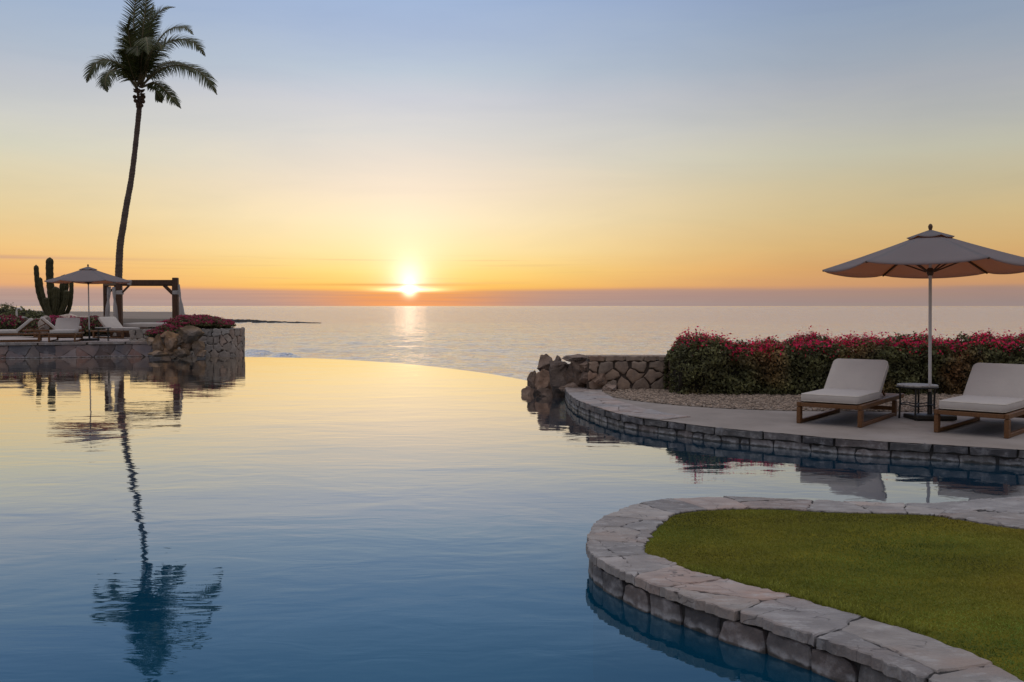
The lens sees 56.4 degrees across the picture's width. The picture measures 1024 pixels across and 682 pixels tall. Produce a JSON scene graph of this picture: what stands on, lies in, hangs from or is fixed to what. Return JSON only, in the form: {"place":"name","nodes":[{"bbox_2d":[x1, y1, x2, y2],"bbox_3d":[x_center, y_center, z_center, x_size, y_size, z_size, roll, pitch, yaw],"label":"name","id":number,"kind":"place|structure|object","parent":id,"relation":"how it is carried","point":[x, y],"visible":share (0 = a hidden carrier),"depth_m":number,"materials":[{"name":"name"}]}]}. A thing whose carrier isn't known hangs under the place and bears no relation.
{"place":"outdoors","nodes":[
{"label":"outdoors","id":0,"kind":"place"},
{"bbox_2d":[0,304,26,313],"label":"scrub bush","id":1,"kind":"object","parent":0,"point":[4,309],"visible":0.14,"depth_m":119.01,"materials":[{"name":"green plant"}]},
{"bbox_2d":[0,336,129,342],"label":"terrace","id":2,"kind":"structure","parent":0,"point":[44,339],"depth_m":34.12,"materials":[{"name":"grey stone"}]},
{"bbox_2d":[0,318,49,341],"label":"sun lounger","id":3,"kind":"object","parent":2,"relation":"on","point":[18,330],"visible":0.94,"depth_m":30.61,"materials":[{"name":"fabric"}]},
{"bbox_2d":[38,315,50,332],"bbox_3d":[-17.887,-0.587,36.503,0.391,0.782,0.700,0,2,0],"label":"rock","id":4,"kind":"object","parent":2,"relation":"on","point":[45,326],"visible":0.67,"depth_m":36.33,"materials":[{"name":"stone"}]},
{"bbox_2d":[22,317,81,336],"bbox_3d":[-17.053,-0.532,35.469,1.980,0.759,0.802,-1,2,-26],"label":"sun lounger","id":5,"kind":"object","parent":2,"relation":"on","point":[48,323],"visible":0.72,"depth_m":35.13,"materials":[{"name":"fabric"}]},
{"bbox_2d":[48,318,83,341],"bbox_3d":[-14.634,-0.383,31.413,0.802,0.759,1.980,-1,2,-16],"label":"sun lounger","id":6,"kind":"object","parent":2,"relation":"on","point":[66,326],"visible":1,"depth_m":31.41,"materials":[{"name":"fabric"}]},
{"bbox_2d":[44,264,131,340],"bbox_3d":[-14.174,-1.297,32.003,2.442,2.547,2.700,-2,2,-42],"label":"parasol","id":7,"kind":"object","parent":2,"relation":"on","point":[88,275],"visible":0.99,"depth_m":31.67,"materials":[{"name":"grey fabric"}]},
{"bbox_2d":[95,327,111,340],"bbox_3d":[-13.409,-0.225,31.357,0.518,0.451,0.518,0,2,0],"label":"side table","id":8,"kind":"object","parent":2,"relation":"on","point":[107,328],"visible":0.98,"depth_m":31.20,"materials":[{"name":"brown wood"}]},
{"bbox_2d":[86,317,139,338],"bbox_3d":[-14.373,-0.495,34.469,1.980,0.759,0.802,1,2,29],"label":"sun lounger","id":9,"kind":"object","parent":2,"relation":"on","point":[114,324],"visible":0.84,"depth_m":34.31,"materials":[{"name":"fabric"}]},
{"bbox_2d":[103,278,184,335],"bbox_3d":[-14.306,-1.322,37.250,3.993,2.234,2.403,0,2,0],"label":"pergola","id":10,"kind":"object","parent":2,"relation":"on","point":[174,292],"visible":0.81,"depth_m":36.18,"materials":[{"name":"brown wood"}]},
{"bbox_2d":[160,331,166,338],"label":"boulder","id":11,"kind":"object","parent":2,"relation":"on","point":[162,335],"visible":0.55,"depth_m":30.26,"materials":[{"name":"brown stone"}]},
{"bbox_2d":[1,318,134,342],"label":"ground","id":12,"kind":"structure","parent":0,"point":[39,318],"depth_m":63.09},
{"bbox_2d":[0,308,39,317],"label":"scrub bush","id":13,"kind":"object","parent":12,"relation":"on","point":[24,312],"visible":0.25,"depth_m":109.27,"materials":[{"name":"green plant"}]},
{"bbox_2d":[26,311,44,317],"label":"scrub bush","id":14,"kind":"object","parent":12,"relation":"on","point":[35,314],"visible":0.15,"depth_m":104.30,"materials":[{"name":"green plant"}]},
{"bbox_2d":[60,314,79,317],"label":"rock","id":15,"kind":"object","parent":12,"relation":"on","point":[67,315],"visible":0.53,"depth_m":44.83,"materials":[{"name":"stone"}]},
{"bbox_2d":[34,319,169,335],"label":"garden soil","id":16,"kind":"structure","parent":0,"point":[138,321],"depth_m":53.83,"materials":[{"name":"brown soil"}]},
{"bbox_2d":[0,314,27,335],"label":"flowering shrub","id":17,"kind":"object","parent":16,"relation":"on","point":[9,323],"visible":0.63,"depth_m":36.71,"materials":[{"name":"pink plant"}]},
{"bbox_2d":[20,317,51,335],"bbox_3d":[-18.312,-0.456,37.050,1.388,0.926,1.242,0,2,0],"label":"flowering shrub","id":18,"kind":"object","parent":16,"relation":"on","point":[34,324],"visible":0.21,"depth_m":36.65,"materials":[{"name":"pink plant"}]},
{"bbox_2d":[34,257,73,316],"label":"organ pipe cactus","id":19,"kind":"object","parent":16,"relation":"on","point":[57,301],"visible":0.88,"depth_m":58.73,"materials":[{"name":"green plant"}]},
{"bbox_2d":[49,314,65,325],"bbox_3d":[-17.827,-0.616,37.523,1.405,0.863,1.224,0,2,0],"label":"flowering shrub","id":20,"kind":"object","parent":16,"relation":"on","point":[53,319],"visible":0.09,"depth_m":37.29,"materials":[{"name":"pink plant"}]},
{"bbox_2d":[70,316,86,331],"bbox_3d":[-17.017,-0.541,37.533,1.490,0.967,1.236,0,2,0],"label":"flowering shrub","id":21,"kind":"object","parent":16,"relation":"on","point":[81,319],"visible":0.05,"depth_m":37.40,"materials":[{"name":"pink plant"}]},
{"bbox_2d":[80,315,115,335],"bbox_3d":[-16.051,-0.541,37.035,1.367,0.967,1.198,0,2,0],"label":"flowering shrub","id":22,"kind":"object","parent":16,"relation":"on","point":[94,322],"visible":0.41,"depth_m":36.66,"materials":[{"name":"pink plant"}]},
{"bbox_2d":[123,322,166,335],"bbox_3d":[-13.995,-0.463,37.258,1.865,0.506,1.500,0,2,0],"label":"daybed","id":23,"kind":"object","parent":16,"relation":"on","point":[143,325],"visible":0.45,"depth_m":36.55,"materials":[{"name":"white fabric"}]},
{"bbox_2d":[83,0,217,288],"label":"palm tree","id":24,"kind":"object","parent":16,"relation":"on","point":[138,52],"visible":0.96,"depth_m":48.94,"materials":[{"name":"green plant"}]},
{"bbox_2d":[36,311,186,318],"bbox_3d":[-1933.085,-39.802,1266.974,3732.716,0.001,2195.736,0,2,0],"label":"beach","id":25,"kind":"structure","parent":0,"point":[151,315],"depth_m":751.25,"materials":[{"name":"beige sand"}]},
{"bbox_2d":[223,319,317,322],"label":"rock spit","id":26,"kind":"structure","parent":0,"point":[248,320],"depth_m":410.05,"materials":[{"name":"black stone"}]},
{"bbox_2d":[0,357,1023,681],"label":"pool water","id":27,"kind":"structure","parent":0,"point":[222,519],"depth_m":7.56,"materials":[{"name":"blue liquid"}]},
{"bbox_2d":[148,350,169,356],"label":"boulder","id":28,"kind":"object","parent":27,"relation":"on","point":[156,353],"visible":1,"depth_m":29.73,"materials":[{"name":"stone"}]},
{"bbox_2d":[146,337,153,345],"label":"boulder","id":29,"kind":"object","parent":28,"relation":"on","point":[149,340],"visible":0.77,"depth_m":30.08,"materials":[{"name":"brown stone"}]},
{"bbox_2d":[152,334,164,350],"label":"boulder","id":30,"kind":"object","parent":28,"relation":"on","point":[158,344],"visible":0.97,"depth_m":29.81,"materials":[{"name":"brown stone"}]},
{"bbox_2d":[162,347,177,356],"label":"boulder","id":31,"kind":"object","parent":28,"relation":"on","point":[169,352],"visible":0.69,"depth_m":29.93,"materials":[{"name":"brown stone"}]},
{"bbox_2d":[163,331,179,351],"bbox_3d":[-10.676,0.004,29.992,0.448,0.664,0.422,1,2,30],"label":"boulder","id":32,"kind":"object","parent":31,"relation":"on","point":[170,342],"visible":1,"depth_m":29.86,"materials":[{"name":"brown stone"}]},
{"bbox_2d":[174,348,190,358],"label":"boulder","id":33,"kind":"object","parent":27,"relation":"on","point":[181,353],"visible":1,"depth_m":29.63,"materials":[{"name":"brown stone"}]},
{"bbox_2d":[197,350,206,356],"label":"boulder","id":34,"kind":"object","parent":27,"relation":"on","point":[201,353],"visible":1,"depth_m":29.94,"materials":[{"name":"brown stone"}]},
{"bbox_2d":[191,340,204,355],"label":"boulder","id":35,"kind":"object","parent":34,"relation":"on","point":[197,346],"visible":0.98,"depth_m":30.01,"materials":[{"name":"brown stone"}]},
{"bbox_2d":[179,343,192,351],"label":"boulder","id":36,"kind":"object","parent":35,"relation":"on","point":[188,346],"visible":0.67,"depth_m":30.07,"materials":[{"name":"brown stone"}]},
{"bbox_2d":[176,336,184,345],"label":"boulder","id":37,"kind":"object","parent":36,"relation":"on","point":[180,340],"visible":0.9,"depth_m":29.96,"materials":[{"name":"brown stone"}]},
{"bbox_2d":[178,326,204,343],"bbox_3d":[-10.013,-0.199,29.933,0.742,0.566,0.584,-1,2,-31],"label":"boulder","id":38,"kind":"object","parent":36,"relation":"on","point":[189,334],"visible":1,"depth_m":29.84,"materials":[{"name":"brown stone"}]},
{"bbox_2d":[521,386,534,394],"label":"boulder","id":39,"kind":"object","parent":27,"relation":"in","point":[527,390],"visible":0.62,"depth_m":17.78,"materials":[{"name":"brown stone"}]},
{"bbox_2d":[527,370,536,392],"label":"boulder","id":40,"kind":"object","parent":27,"relation":"in","point":[531,379],"visible":0.61,"depth_m":18.03,"materials":[{"name":"brown stone"}]},
{"bbox_2d":[535,369,551,390],"bbox_3d":[0.629,0.816,17.942,0.423,0.589,0.504,0,2,0],"label":"boulder","id":41,"kind":"object","parent":27,"relation":"in","point":[542,377],"visible":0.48,"depth_m":17.80,"materials":[{"name":"brown stone"}]},
{"bbox_2d":[537,354,552,371],"bbox_3d":[0.651,0.430,18.228,0.358,0.385,0.480,0,2,0],"label":"boulder","id":42,"kind":"object","parent":41,"relation":"on","point":[544,361],"visible":0.59,"depth_m":18.07,"materials":[{"name":"stone"}]},
{"bbox_2d":[554,355,561,360],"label":"boulder","id":43,"kind":"object","parent":42,"relation":"on","point":[557,358],"visible":0.51,"depth_m":17.95,"materials":[{"name":"stone"}]},
{"bbox_2d":[536,387,552,395],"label":"boulder","id":44,"kind":"object","parent":27,"relation":"in","point":[541,391],"visible":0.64,"depth_m":17.47,"materials":[{"name":"brown stone"}]},
{"bbox_2d":[549,361,569,396],"bbox_3d":[0.895,0.745,17.539,0.448,0.761,0.540,0,2,0],"label":"boulder","id":45,"kind":"object","parent":27,"relation":"in","point":[557,370],"visible":0.77,"depth_m":17.37,"materials":[{"name":"brown stone"}]},
{"bbox_2d":[0,306,1023,379],"bbox_3d":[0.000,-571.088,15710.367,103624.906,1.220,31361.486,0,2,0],"label":"sea","id":46,"kind":"structure","parent":0,"point":[516,342],"depth_m":313.61,"materials":[{"name":"liquid"}]},
{"bbox_2d":[0,0,1023,305],"label":"sky","id":47,"kind":"structure","parent":0,"point":[344,152],"materials":[{"name":"blue"}]},
{"bbox_2d":[601,388,962,411],"bbox_3d":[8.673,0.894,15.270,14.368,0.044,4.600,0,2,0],"label":"gravel","id":48,"kind":"structure","parent":0,"point":[675,396],"depth_m":14.88,"materials":[{"name":"beige gravel"}]},
{"bbox_2d":[591,373,606,386],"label":"boulder","id":49,"kind":"object","parent":48,"relation":"on","point":[599,379],"visible":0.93,"depth_m":16.68,"materials":[{"name":"brown stone"}]},
{"bbox_2d":[602,384,616,391],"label":"boulder","id":50,"kind":"object","parent":48,"relation":"on","point":[608,387],"visible":0.91,"depth_m":16.37,"materials":[{"name":"stone"}]},
{"bbox_2d":[663,325,1023,394],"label":"bougainvillea hedge","id":51,"kind":"object","parent":48,"relation":"on","point":[800,364],"visible":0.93,"depth_m":15.82,"materials":[{"name":"green plant"}]},
{"bbox_2d":[645,508,1023,680],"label":"lawn","id":52,"kind":"structure","parent":0,"point":[935,618],"depth_m":5.52,"materials":[{"name":"green plant"}]},
{"label":"pool floor","id":53,"kind":"structure","parent":0,"visible":0},
{"bbox_2d":[0,341,206,358],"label":"terrace wall","id":54,"kind":"structure","parent":53,"relation":"on","point":[14,350],"depth_m":30.50,"materials":[{"name":"stone"}]},
{"bbox_2d":[129,326,244,356],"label":"planter wall","id":55,"kind":"structure","parent":53,"relation":"on","point":[221,342],"depth_m":31.37,"materials":[{"name":"stone"}]},
{"bbox_2d":[144,314,235,337],"bbox_3d":[-10.804,-0.534,32.384,2.638,0.788,3.622,0,2,0],"label":"bougainvillea bush","id":56,"kind":"object","parent":55,"relation":"on","point":[204,321],"visible":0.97,"depth_m":31.63,"materials":[{"name":"pink plant"}]},
{"bbox_2d":[565,387,1023,466],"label":"deck edge wall","id":57,"kind":"structure","parent":53,"relation":"on","point":[629,416],"depth_m":11.17,"materials":[{"name":"stone"}]},
{"bbox_2d":[579,371,590,383],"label":"boulder","id":58,"kind":"object","parent":57,"relation":"on","point":[584,378],"visible":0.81,"depth_m":16.87,"materials":[{"name":"brown stone"}]},
{"bbox_2d":[579,361,587,371],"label":"boulder","id":59,"kind":"object","parent":58,"relation":"on","point":[583,366],"visible":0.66,"depth_m":16.92,"materials":[{"name":"brown stone"}]},
{"bbox_2d":[583,392,1023,449],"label":"pool deck","id":60,"kind":"structure","parent":57,"relation":"on","point":[986,432],"depth_m":11.79,"materials":[{"name":"concrete"}]},
{"bbox_2d":[559,382,585,392],"bbox_3d":[1.109,0.862,17.393,0.546,0.273,0.600,0,2,0],"label":"boulder","id":61,"kind":"object","parent":60,"relation":"on","point":[571,384],"visible":0.34,"depth_m":17.17,"materials":[{"name":"stone"}]},
{"bbox_2d":[563,361,585,385],"bbox_3d":[1.184,0.575,17.333,0.562,0.562,0.600,0,2,0],"label":"boulder","id":62,"kind":"object","parent":60,"relation":"on","point":[573,373],"visible":0.59,"depth_m":17.14,"materials":[{"name":"brown stone"}]},
{"bbox_2d":[562,354,586,362],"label":"boulder","id":63,"kind":"object","parent":62,"relation":"on","point":[580,358],"visible":0.69,"depth_m":17.29,"materials":[{"name":"stone"}]},
{"bbox_2d":[586,355,678,389],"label":"garden wall","id":64,"kind":"structure","parent":60,"relation":"on","point":[623,372],"depth_m":16.76,"materials":[{"name":"beige stone"}]},
{"bbox_2d":[796,358,903,427],"bbox_3d":[4.481,0.633,12.563,0.802,0.759,1.980,2,3,36],"label":"sun lounger","id":65,"kind":"object","parent":60,"relation":"on","point":[854,384],"visible":1,"depth_m":12.43,"materials":[{"name":"white fabric"}]},
{"bbox_2d":[896,383,938,420],"bbox_3d":[5.289,0.792,12.478,0.518,0.451,0.518,0,2,0],"label":"side table","id":66,"kind":"object","parent":60,"relation":"on","point":[916,386],"visible":0.92,"depth_m":12.37,"materials":[{"name":"metal"}]},
{"bbox_2d":[822,224,1023,419],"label":"parasol","id":67,"kind":"object","parent":60,"relation":"on","point":[930,254],"visible":1,"depth_m":12.40,"materials":[{"name":"fabric"}]},
{"bbox_2d":[934,363,1023,438],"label":"sun lounger","id":68,"kind":"object","parent":60,"relation":"on","point":[994,390],"visible":1,"depth_m":11.36,"materials":[{"name":"fabric"}]},
{"bbox_2d":[586,496,1023,681],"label":"island coping","id":69,"kind":"object","parent":53,"relation":"on","point":[836,645],"visible":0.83,"depth_m":4.82,"materials":[{"name":"stone"}]}
]}

